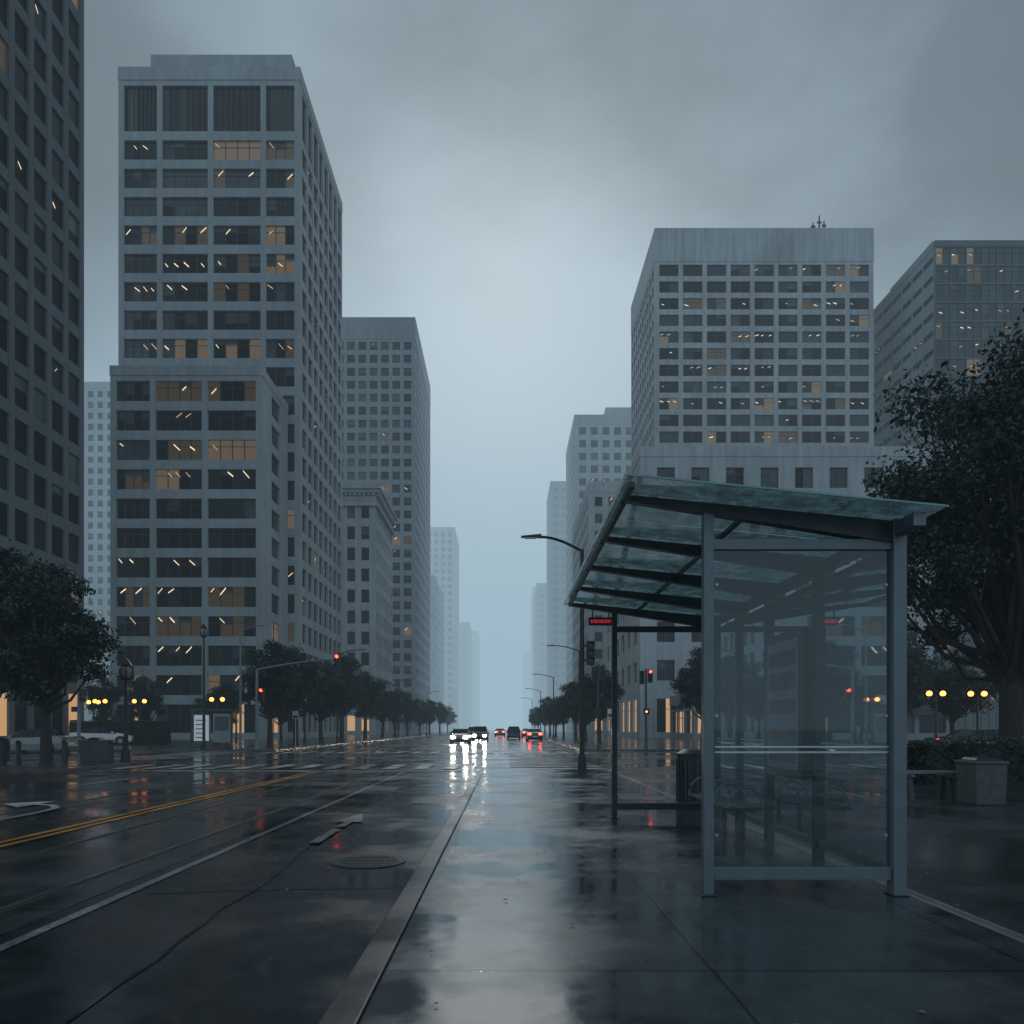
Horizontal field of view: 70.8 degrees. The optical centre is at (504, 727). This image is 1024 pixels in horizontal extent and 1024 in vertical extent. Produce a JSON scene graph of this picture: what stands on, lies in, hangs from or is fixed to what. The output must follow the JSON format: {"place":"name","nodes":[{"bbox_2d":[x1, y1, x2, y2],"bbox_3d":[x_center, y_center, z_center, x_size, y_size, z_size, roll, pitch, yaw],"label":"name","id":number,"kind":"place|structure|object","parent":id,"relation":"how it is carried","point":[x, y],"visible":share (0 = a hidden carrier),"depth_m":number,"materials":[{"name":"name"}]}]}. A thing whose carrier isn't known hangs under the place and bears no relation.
{"place":"outdoors","nodes":[
{"label":"outdoors","id":0,"kind":"place"},
{"bbox_2d":[0,761,138,773],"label":"sidewalk","id":1,"kind":"structure","parent":0,"point":[17,767],"depth_m":26.88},
{"bbox_2d":[0,738,9,763],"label":"litter bin","id":2,"kind":"object","parent":1,"relation":"on","point":[4,750],"visible":1,"depth_m":27.88,"materials":[{"name":"paint"}]},
{"bbox_2d":[0,539,86,701],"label":"street tree","id":3,"kind":"object","parent":1,"relation":"on","point":[7,561],"visible":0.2,"depth_m":28.39,"materials":[{"name":"green plant"}]},
{"bbox_2d":[0,559,123,765],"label":"street tree","id":4,"kind":"object","parent":1,"relation":"on","point":[73,645],"visible":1,"depth_m":26.50,"materials":[{"name":"green plant"}]},
{"bbox_2d":[78,737,113,761],"bbox_3d":[-17.200,0.900,30.300,1.000,1.000,1.000,0,0,0],"label":"planter bin","id":5,"kind":"object","parent":1,"relation":"on","point":[94,749],"visible":0.95,"depth_m":29.86,"materials":[{"name":"concrete"}]},
{"bbox_2d":[118,658,132,761],"bbox_3d":[-15.900,-0.775,30.202,0.638,4.350,0.556,0,0,0],"label":"globe lamp","id":6,"kind":"object","parent":1,"relation":"on","point":[125,670],"visible":0.99,"depth_m":30.12,"materials":[{"name":"black metal"}]},
{"bbox_2d":[84,382,109,720],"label":"apartment tower","id":7,"kind":"structure","parent":0,"point":[97,485],"depth_m":230.00,"materials":[{"name":"concrete"}]},
{"bbox_2d":[88,391,109,720],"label":"windows","id":8,"kind":"structure","parent":7,"relation":"in","point":[90,393],"depth_m":230.31,"materials":[{"name":"grey glass"}]},
{"bbox_2d":[114,740,253,744],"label":"parking lot","id":9,"kind":"structure","parent":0,"point":[173,742],"depth_m":69.22,"materials":[{"name":"asphalt"}]},
{"bbox_2d":[68,727,133,744],"bbox_3d":[-33.280,0.675,59.410,4.625,1.490,2.000,0,0,-25],"label":"parked car","id":10,"kind":"object","parent":9,"relation":"on","point":[104,733],"visible":0.67,"depth_m":58.74,"materials":[{"name":"white paint"}]},
{"bbox_2d":[84,677,123,722],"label":"street tree","id":11,"kind":"object","parent":9,"relation":"on","point":[113,695],"visible":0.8,"depth_m":70.85,"materials":[{"name":"green plant"}]},
{"bbox_2d":[69,720,171,743],"bbox_3d":[-35.993,0.364,63.743,12.468,2.271,1.733,0,0,0],"label":"hedge","id":12,"kind":"object","parent":9,"relation":"on","point":[147,732],"visible":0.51,"depth_m":63.10,"materials":[{"name":"green plant"}]},
{"bbox_2d":[123,674,167,721],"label":"street tree","id":13,"kind":"object","parent":9,"relation":"on","point":[140,690],"visible":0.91,"depth_m":69.45,"materials":[{"name":"green plant"}]},
{"bbox_2d":[191,685,223,726],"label":"street tree","id":14,"kind":"object","parent":9,"relation":"on","point":[208,703],"visible":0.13,"depth_m":71.28,"materials":[{"name":"green plant"}]},
{"bbox_2d":[118,55,341,737],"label":"office tower","id":15,"kind":"structure","parent":0,"point":[229,226],"depth_m":100.35,"materials":[{"name":"concrete"}]},
{"bbox_2d":[125,87,338,731],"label":"windows","id":16,"kind":"structure","parent":15,"relation":"in","point":[184,109],"depth_m":100.34,"materials":[{"name":"black glass"}]},
{"bbox_2d":[10,729,488,750],"bbox_3d":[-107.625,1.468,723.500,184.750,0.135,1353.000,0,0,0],"label":"sidewalk","id":17,"kind":"structure","parent":0,"point":[277,744],"depth_m":61.09,"materials":[{"name":"concrete"}]},
{"bbox_2d":[0,0,83,737],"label":"office tower","id":18,"kind":"structure","parent":17,"relation":"on","point":[42,279],"depth_m":59.34,"materials":[{"name":"concrete"}]},
{"bbox_2d":[0,0,77,735],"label":"windows","id":19,"kind":"structure","parent":18,"relation":"in","point":[39,17],"depth_m":59.09,"materials":[{"name":"black"}]},
{"bbox_2d":[71,666,133,748],"bbox_3d":[-27.390,-1.400,48.935,4.120,5.600,0.470,0,0,0],"label":"traffic signal","id":20,"kind":"object","parent":17,"relation":"on","point":[81,695],"visible":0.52,"depth_m":48.91,"materials":[{"name":"grey paint"}]},
{"bbox_2d":[109,365,287,738],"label":"walls","id":21,"kind":"structure","parent":17,"relation":"on","point":[267,392],"depth_m":89.02,"materials":[{"name":"concrete"}]},
{"bbox_2d":[117,382,277,732],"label":"windows","id":22,"kind":"structure","parent":21,"relation":"attached to","point":[179,716],"depth_m":89.35,"materials":[{"name":"black glass"}]},
{"bbox_2d":[199,623,208,748],"bbox_3d":[-19.950,-2.775,47.702,0.638,8.350,0.556,0,0,0],"label":"globe lamp","id":23,"kind":"object","parent":17,"relation":"on","point":[203,631],"visible":0.97,"depth_m":47.63,"materials":[{"name":"black metal"}]},
{"bbox_2d":[190,709,237,747],"bbox_3d":[-20.400,0.025,50.500,3.000,2.750,1.000,0,0,0],"label":"bus shelter","id":24,"kind":"object","parent":17,"relation":"on","point":[222,727],"visible":0.86,"depth_m":50.05,"materials":[{"name":"paint"}]},
{"bbox_2d":[205,679,243,742],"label":"street tree","id":25,"kind":"object","parent":17,"relation":"on","point":[229,696],"visible":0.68,"depth_m":65.33,"materials":[{"name":"green plant"}]},
{"bbox_2d":[238,624,272,748],"bbox_3d":[-16.958,-2.840,49.000,2.357,8.480,0.280,0,0,0],"label":"street lamp","id":26,"kind":"object","parent":17,"relation":"on","point":[240,745],"visible":1,"depth_m":48.95,"materials":[{"name":"metal"}]},
{"bbox_2d":[235,638,304,746],"bbox_3d":[-17.227,-2.545,53.264,5.009,7.988,5.751,0,0,-11],"label":"street tree","id":27,"kind":"object","parent":17,"relation":"on","point":[284,677],"visible":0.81,"depth_m":52.30,"materials":[{"name":"green plant"}]},
{"bbox_2d":[265,687,302,741],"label":"street tree","id":28,"kind":"object","parent":17,"relation":"on","point":[282,717],"visible":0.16,"depth_m":73.77,"materials":[{"name":"green plant"}]},
{"bbox_2d":[249,654,339,748],"bbox_3d":[-13.890,-1.750,47.535,5.920,6.300,0.470,0,0,0],"label":"traffic signal","id":29,"kind":"object","parent":17,"relation":"on","point":[259,697],"visible":0.99,"depth_m":47.52,"materials":[{"name":"grey paint"}]},
{"bbox_2d":[263,642,326,744],"bbox_3d":[-17.705,-2.841,60.051,5.336,8.588,4.854,0,0,-24],"label":"street tree","id":30,"kind":"object","parent":17,"relation":"on","point":[310,670],"visible":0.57,"depth_m":59.78,"materials":[{"name":"green plant"}]},
{"bbox_2d":[289,659,351,742],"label":"street tree","id":31,"kind":"object","parent":17,"relation":"on","point":[332,691],"visible":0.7,"depth_m":67.36,"materials":[{"name":"green plant"}]},
{"bbox_2d":[323,653,367,740],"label":"street tree","id":32,"kind":"object","parent":17,"relation":"on","point":[351,681],"visible":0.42,"depth_m":76.13,"materials":[{"name":"green plant"}]},
{"bbox_2d":[342,493,392,734],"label":"office building","id":33,"kind":"structure","parent":17,"relation":"on","point":[378,585],"depth_m":150.02,"materials":[{"name":"stone"}]},
{"bbox_2d":[347,506,368,730],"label":"windows","id":34,"kind":"structure","parent":33,"relation":"attached to","point":[351,595],"depth_m":150.35,"materials":[{"name":"black glass"}]},
{"bbox_2d":[342,485,397,683],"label":"cornice","id":35,"kind":"structure","parent":33,"relation":"attached to","point":[380,496],"depth_m":149.86,"materials":[{"name":"stone"}]},
{"bbox_2d":[352,668,387,738],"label":"street tree","id":36,"kind":"object","parent":17,"relation":"on","point":[372,691],"visible":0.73,"depth_m":87.87,"materials":[{"name":"green plant"}]},
{"bbox_2d":[369,678,404,737],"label":"street tree","id":37,"kind":"object","parent":17,"relation":"on","point":[386,697],"visible":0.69,"depth_m":99.60,"materials":[{"name":"green plant"}]},
{"bbox_2d":[385,688,411,736],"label":"street tree","id":38,"kind":"object","parent":17,"relation":"on","point":[405,706],"visible":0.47,"depth_m":112.75,"materials":[{"name":"green plant"}]},
{"bbox_2d":[399,692,421,735],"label":"street tree","id":39,"kind":"object","parent":17,"relation":"on","point":[415,705],"visible":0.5,"depth_m":127.68,"materials":[{"name":"green plant"}]},
{"bbox_2d":[409,700,432,734],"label":"street tree","id":40,"kind":"object","parent":17,"relation":"on","point":[421,717],"visible":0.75,"depth_m":144.46,"materials":[{"name":"green plant"}]},
{"bbox_2d":[422,699,440,733],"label":"street tree","id":41,"kind":"object","parent":17,"relation":"on","point":[431,704],"visible":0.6,"depth_m":164.41,"materials":[{"name":"green plant"}]},
{"bbox_2d":[434,701,449,732],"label":"street tree","id":42,"kind":"object","parent":17,"relation":"on","point":[441,717],"visible":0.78,"depth_m":189.60,"materials":[{"name":"green plant"}]},
{"bbox_2d":[0,729,678,1023],"bbox_3d":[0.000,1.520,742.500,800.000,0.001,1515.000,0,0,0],"label":"road","id":43,"kind":"structure","parent":0,"point":[219,967],"depth_m":6.27,"materials":[{"name":"asphalt"}]},
{"bbox_2d":[4,729,78,752],"bbox_3d":[-28.622,0.805,43.801,4.625,1.490,2.000,0,0,2],"label":"parked car","id":44,"kind":"object","parent":43,"relation":"on","point":[29,739],"visible":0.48,"depth_m":42.95,"materials":[{"name":"grey paint"}]},
{"bbox_2d":[0,760,155,778],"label":"kerb","id":45,"kind":"structure","parent":43,"relation":"on","point":[30,773],"depth_m":24.89,"materials":[{"name":"concrete"}]},
{"bbox_2d":[4,779,426,1023],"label":"tar seams","id":46,"kind":"object","parent":43,"relation":"on","point":[123,981],"visible":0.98,"depth_m":5.49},
{"bbox_2d":[0,729,495,934],"bbox_3d":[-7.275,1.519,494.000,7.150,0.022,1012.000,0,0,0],"label":"tram tracks","id":47,"kind":"object","parent":43,"relation":"on","point":[41,879],"visible":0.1,"depth_m":10.86,"materials":[{"name":"metal"}]},
{"bbox_2d":[0,731,601,950],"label":"road markings","id":48,"kind":"object","parent":43,"relation":"on","point":[346,821],"visible":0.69,"depth_m":13.87,"materials":[{"name":"white paint"}]},
{"bbox_2d":[331,854,405,868],"bbox_3d":[-1.550,1.510,8.200,0.840,0.020,0.840,0,0,0],"label":"manhole cover","id":49,"kind":"object","parent":43,"relation":"on","point":[365,861],"visible":1,"depth_m":8.09,"materials":[{"name":"black metal"}]},
{"bbox_2d":[271,729,489,750],"bbox_3d":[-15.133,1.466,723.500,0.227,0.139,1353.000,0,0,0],"label":"kerb","id":50,"kind":"structure","parent":43,"relation":"on","point":[282,749],"depth_m":64.56,"materials":[{"name":"concrete"}]},
{"bbox_2d":[318,769,483,1023],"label":"kerb","id":51,"kind":"structure","parent":43,"relation":"on","point":[350,1000],"depth_m":4.75,"materials":[{"name":"concrete"}]},
{"bbox_2d":[450,729,470,743],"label":"car","id":52,"kind":"object","parent":43,"relation":"on","point":[460,735],"visible":0.98,"depth_m":68.26,"materials":[{"name":"paint"}]},
{"bbox_2d":[471,726,488,740],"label":"car","id":53,"kind":"object","parent":43,"relation":"on","point":[479,732],"visible":0.96,"depth_m":82.09,"materials":[{"name":"paint"}]},
{"bbox_2d":[525,729,542,740],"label":"car","id":54,"kind":"object","parent":43,"relation":"on","point":[533,734],"visible":0.98,"depth_m":81.89,"materials":[{"name":"paint"}]},
{"bbox_2d":[943,729,1023,742],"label":"car","id":55,"kind":"object","parent":43,"relation":"on","point":[982,733],"visible":0.08,"depth_m":35.84,"materials":[{"name":"grey paint"}]},
{"bbox_2d":[342,317,429,732],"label":"office tower","id":56,"kind":"structure","parent":0,"point":[385,413],"depth_m":200.23,"materials":[{"name":"grey concrete"}]},
{"bbox_2d":[342,343,410,729],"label":"windows","id":57,"kind":"structure","parent":56,"relation":"in","point":[350,346],"depth_m":200.34,"materials":[{"name":"grey glass"}]},
{"bbox_2d":[430,575,443,731],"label":"office building","id":58,"kind":"structure","parent":0,"point":[436,639],"depth_m":294.31,"materials":[{"name":"concrete"}]},
{"bbox_2d":[430,527,458,730],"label":"office tower","id":59,"kind":"structure","parent":0,"point":[444,556],"depth_m":400.02,"materials":[{"name":"concrete"}]},
{"bbox_2d":[430,533,451,728],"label":"windows","id":60,"kind":"structure","parent":59,"relation":"in","point":[435,534],"depth_m":400.37,"materials":[{"name":"grey glass"}]},
{"bbox_2d":[459,622,472,728],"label":"office tower","id":61,"kind":"structure","parent":0,"point":[465,674],"depth_m":520.02,"materials":[{"name":"grey concrete"}]},
{"bbox_2d":[462,626,465,728],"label":"windows","id":62,"kind":"structure","parent":61,"relation":"in","point":[463,627],"depth_m":520.40,"materials":[{"name":"grey glass"}]},
{"bbox_2d":[472,631,479,725],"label":"office tower","id":63,"kind":"structure","parent":0,"point":[475,679],"depth_m":640.02,"materials":[{"name":"concrete"}]},
{"bbox_2d":[523,650,530,727],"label":"office tower","id":64,"kind":"structure","parent":0,"point":[526,679],"depth_m":760.02,"materials":[{"name":"concrete"}]},
{"bbox_2d":[530,586,535,728],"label":"office tower","id":65,"kind":"structure","parent":0,"point":[532,594],"depth_m":577.67,"materials":[{"name":"concrete"}]},
{"bbox_2d":[533,583,546,729],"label":"office building","id":66,"kind":"structure","parent":0,"point":[540,634],"depth_m":430.35,"materials":[{"name":"grey concrete"}]},
{"bbox_2d":[539,588,544,728],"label":"windows","id":67,"kind":"structure","parent":66,"relation":"in","point":[540,589],"depth_m":430.37,"materials":[{"name":"grey glass"}]},
{"bbox_2d":[84,0,1023,727],"label":"sky","id":68,"kind":"structure","parent":0,"point":[505,172],"materials":[{"name":"grey"}]},
{"bbox_2d":[546,481,565,730],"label":"office tower","id":69,"kind":"structure","parent":0,"point":[556,578],"depth_m":340.22,"materials":[{"name":"concrete"}]},
{"bbox_2d":[553,488,565,728],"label":"windows","id":70,"kind":"structure","parent":69,"relation":"in","point":[555,498],"depth_m":340.37,"materials":[{"name":"grey glass"}]},
{"bbox_2d":[566,407,630,731],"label":"office tower","id":71,"kind":"structure","parent":0,"point":[598,447],"depth_m":230.21,"materials":[{"name":"concrete"}]},
{"bbox_2d":[579,428,630,507],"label":"windows","id":72,"kind":"structure","parent":71,"relation":"in","point":[582,431],"depth_m":230.36,"materials":[{"name":"grey glass"}]},
{"bbox_2d":[358,769,1023,1023],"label":"sidewalk","id":73,"kind":"structure","parent":0,"point":[776,952],"depth_m":4.83,"materials":[{"name":"concrete"}]},
{"bbox_2d":[521,534,594,772],"bbox_3d":[1.654,-2.340,22.520,2.308,7.480,0.440,0,0,0],"label":"street lamp","id":74,"kind":"object","parent":73,"relation":"on","point":[590,652],"visible":1,"depth_m":22.53,"materials":[{"name":"black metal"}]},
{"bbox_2d":[676,749,700,802],"bbox_3d":[3.360,0.890,12.900,0.585,1.020,0.588,0,0,0],"label":"litter bin","id":75,"kind":"object","parent":73,"relation":"on","point":[688,767],"visible":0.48,"depth_m":12.68,"materials":[{"name":"metal"}]},
{"bbox_2d":[563,473,948,896],"bbox_3d":[2.190,-0.290,8.525,2.520,3.381,5.862,0,0,0],"label":"bus shelter","id":76,"kind":"object","parent":73,"relation":"on","point":[804,714],"visible":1,"depth_m":7.09,"materials":[{"name":"glass"}]},
{"bbox_2d":[605,769,1023,943],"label":"edging strip","id":77,"kind":"object","parent":73,"relation":"on","point":[988,925],"visible":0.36,"depth_m":5.79,"materials":[{"name":"concrete"}]},
{"bbox_2d":[520,729,911,750],"bbox_3d":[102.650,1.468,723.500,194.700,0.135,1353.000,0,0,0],"label":"sidewalk","id":78,"kind":"structure","parent":0,"point":[638,744],"depth_m":65.03,"materials":[{"name":"concrete"}]},
{"bbox_2d":[536,696,554,734],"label":"street tree","id":79,"kind":"object","parent":78,"relation":"on","point":[546,700],"visible":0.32,"depth_m":135.75,"materials":[{"name":"green plant"}]},
{"bbox_2d":[544,695,565,736],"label":"street tree","id":80,"kind":"object","parent":78,"relation":"on","point":[548,715],"visible":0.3,"depth_m":117.66,"materials":[{"name":"green plant"}]},
{"bbox_2d":[551,692,569,737],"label":"street tree","id":81,"kind":"object","parent":78,"relation":"on","point":[558,708],"visible":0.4,"depth_m":101.65,"materials":[{"name":"green plant"}]},
{"bbox_2d":[556,680,589,738],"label":"street tree","id":82,"kind":"object","parent":78,"relation":"on","point":[567,700],"visible":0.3,"depth_m":87.82,"materials":[{"name":"green plant"}]},
{"bbox_2d":[566,689,601,740],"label":"street tree","id":83,"kind":"object","parent":78,"relation":"on","point":[589,716],"visible":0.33,"depth_m":75.06,"materials":[{"name":"green plant"}]},
{"bbox_2d":[572,481,620,733],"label":"office building","id":84,"kind":"structure","parent":78,"relation":"on","point":[585,527],"depth_m":167.74,"materials":[{"name":"concrete"}]},
{"bbox_2d":[595,497,613,730],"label":"windows","id":85,"kind":"structure","parent":84,"relation":"attached to","point":[598,635],"depth_m":165.35,"materials":[{"name":"clear"}]},
{"bbox_2d":[591,665,604,748],"bbox_3d":[6.200,-1.400,47.920,0.866,5.600,0.440,0,0,0],"label":"traffic signal","id":86,"kind":"object","parent":78,"relation":"on","point":[593,678],"visible":0.99,"depth_m":47.92,"materials":[{"name":"paint"}]},
{"bbox_2d":[571,660,625,742],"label":"street tree","id":87,"kind":"object","parent":78,"relation":"on","point":[605,699],"visible":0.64,"depth_m":65.69,"materials":[{"name":"green plant"}]},
{"bbox_2d":[639,669,652,748],"bbox_3d":[9.500,-1.300,48.420,0.866,5.400,0.440,0,0,0],"label":"traffic signal","id":88,"kind":"object","parent":78,"relation":"on","point":[646,711],"visible":1,"depth_m":48.40,"materials":[{"name":"paint"}]},
{"bbox_2d":[669,646,700,744],"bbox_3d":[16.775,-2.666,59.935,5.927,8.232,5.162,0,0,-13],"label":"street tree","id":89,"kind":"object","parent":78,"relation":"on","point":[687,681],"visible":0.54,"depth_m":59.28,"materials":[{"name":"green plant"}]},
{"bbox_2d":[907,646,936,712],"bbox_3d":[27.183,-2.259,50.177,4.646,7.409,5.335,0,0,19],"label":"street tree","id":90,"kind":"object","parent":78,"relation":"on","point":[912,675],"visible":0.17,"depth_m":48.58,"materials":[{"name":"green plant"}]},
{"bbox_2d":[907,633,948,711],"bbox_3d":[34.051,-3.374,62.116,7.452,9.678,6.943,0,0,-11],"label":"street tree","id":91,"kind":"object","parent":78,"relation":"on","point":[932,662],"visible":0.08,"depth_m":60.80,"materials":[{"name":"green plant"}]},
{"bbox_2d":[926,691,945,737],"bbox_3d":[28.500,-0.530,47.600,1.260,3.860,0.400,0,0,0],"label":"globe lamp","id":92,"kind":"object","parent":78,"relation":"on","point":[929,693],"visible":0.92,"depth_m":47.54,"materials":[{"name":"black metal"}]},
{"bbox_2d":[915,648,995,732],"bbox_3d":[31.593,-2.088,50.602,5.074,7.072,5.446,0,0,-36],"label":"street tree","id":93,"kind":"object","parent":78,"relation":"on","point":[954,685],"visible":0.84,"depth_m":49.78,"materials":[{"name":"green plant"}]},
{"bbox_2d":[978,671,1023,736],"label":"street tree","id":94,"kind":"object","parent":78,"relation":"on","point":[993,692],"visible":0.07,"depth_m":49.89,"materials":[{"name":"green plant"}]},
{"bbox_2d":[631,215,873,463],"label":"office tower","id":95,"kind":"structure","parent":0,"point":[752,336],"depth_m":160.02,"materials":[{"name":"concrete"}]},
{"bbox_2d":[653,265,867,444],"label":"windows","id":96,"kind":"structure","parent":95,"relation":"in","point":[664,287],"depth_m":160.35,"materials":[{"name":"black glass"}]},
{"bbox_2d":[605,446,933,737],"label":"stone office block","id":97,"kind":"structure","parent":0,"point":[823,469],"depth_m":100.00,"materials":[{"name":"grey stone"}]},
{"bbox_2d":[618,468,914,731],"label":"windows","id":98,"kind":"structure","parent":97,"relation":"in","point":[769,476],"depth_m":100.34,"materials":[{"name":"black glass"}]},
{"bbox_2d":[670,694,949,739],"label":"walls","id":99,"kind":"structure","parent":0,"point":[676,706],"depth_m":84.48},
{"bbox_2d":[673,710,944,732],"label":"windows","id":100,"kind":"structure","parent":99,"relation":"attached to","point":[926,723],"depth_m":84.30,"materials":[{"name":"brown"}]},
{"bbox_2d":[608,769,1023,935],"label":"plaza","id":101,"kind":"structure","parent":0,"point":[969,858],"depth_m":8.30,"materials":[{"name":"concrete"}]},
{"bbox_2d":[907,770,956,800],"bbox_3d":[8.210,1.117,13.995,1.100,0.565,0.510,0,0,0],"label":"park bench","id":102,"kind":"object","parent":101,"relation":"on","point":[947,776],"visible":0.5,"depth_m":13.83,"materials":[{"name":"grey paint"}]},
{"bbox_2d":[846,308,1023,742],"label":"street tree","id":103,"kind":"object","parent":101,"relation":"on","point":[992,613],"visible":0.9,"depth_m":19.16,"materials":[{"name":"green plant"}]},
{"bbox_2d":[907,735,1023,784],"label":"hedge","id":104,"kind":"object","parent":101,"relation":"on","point":[932,753],"visible":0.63,"depth_m":17.70,"materials":[{"name":"green plant"}]},
{"bbox_2d":[955,757,1008,804],"bbox_3d":[8.800,0.970,13.300,0.620,0.860,0.620,0,0,0],"label":"litter bin","id":105,"kind":"object","parent":101,"relation":"on","point":[981,780],"visible":1,"depth_m":13.03,"materials":[{"name":"concrete"}]},
{"bbox_2d":[874,240,1023,729],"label":"glass office tower","id":106,"kind":"structure","parent":0,"point":[955,303],"depth_m":150.20,"materials":[{"name":"paint"}]},
{"bbox_2d":[875,248,1023,729],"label":"windows","id":107,"kind":"structure","parent":106,"relation":"in","point":[988,254],"depth_m":150.19,"materials":[{"name":"grey glass"}]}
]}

